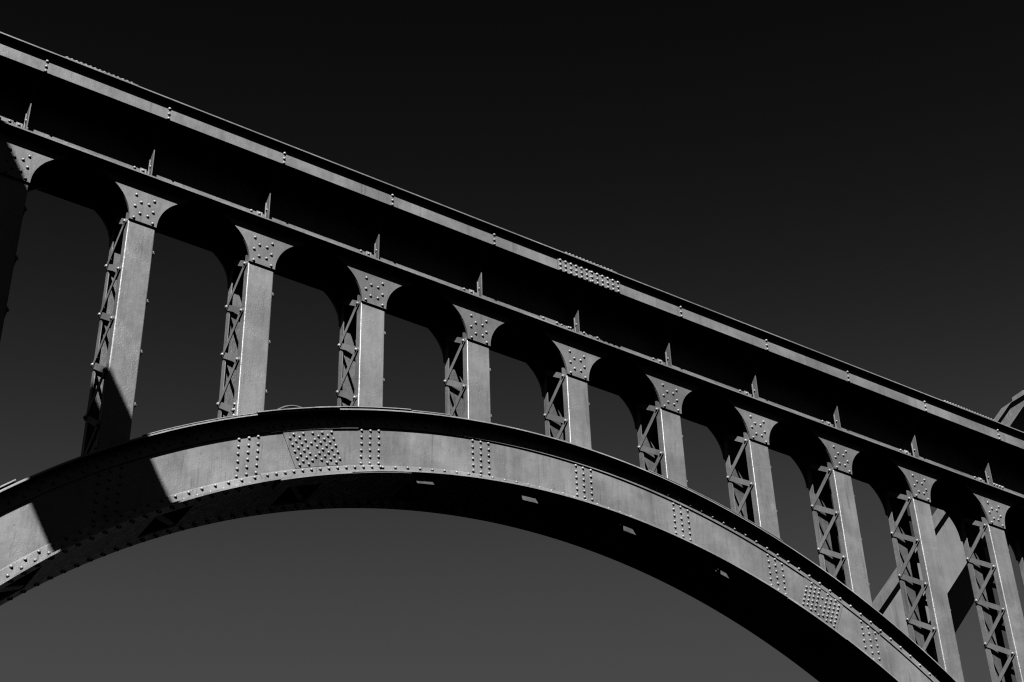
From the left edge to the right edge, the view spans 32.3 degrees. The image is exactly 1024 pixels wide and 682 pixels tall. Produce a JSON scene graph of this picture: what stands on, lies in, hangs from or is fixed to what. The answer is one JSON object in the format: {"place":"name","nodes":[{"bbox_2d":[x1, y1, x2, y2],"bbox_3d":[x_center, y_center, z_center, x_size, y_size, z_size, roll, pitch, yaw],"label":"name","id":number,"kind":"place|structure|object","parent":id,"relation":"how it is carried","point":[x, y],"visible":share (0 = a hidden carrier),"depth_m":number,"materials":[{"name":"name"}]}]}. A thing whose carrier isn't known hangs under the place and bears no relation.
{"place":"outdoors","nodes":[
{"label":"outdoors","id":0,"kind":"place"},
{"bbox_2d":[0,0,1023,681],"label":"sky","id":1,"kind":"structure","parent":0,"point":[843,180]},
{"bbox_2d":[872,390,1023,661],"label":"neighbouring girder","id":2,"kind":"object","parent":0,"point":[887,602],"visible":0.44,"depth_m":42.30,"materials":[{"name":"metal"}]},
{"label":"river","id":3,"kind":"structure","parent":0,"visible":0},
{"bbox_2d":[0,32,1023,681],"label":"arch bridge","id":4,"kind":"structure","parent":3,"relation":"in","point":[136,168],"depth_m":29.44,"materials":[{"name":"metal"}]},
{"bbox_2d":[278,405,301,408],"bbox_3d":[-3.200,1.070,26.560,0.861,0.355,0.048,25,-44,-31],"label":"cable","id":5,"kind":"object","parent":4,"relation":"on","point":[289,406],"visible":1,"depth_m":26.49,"materials":[{"name":"metal"}]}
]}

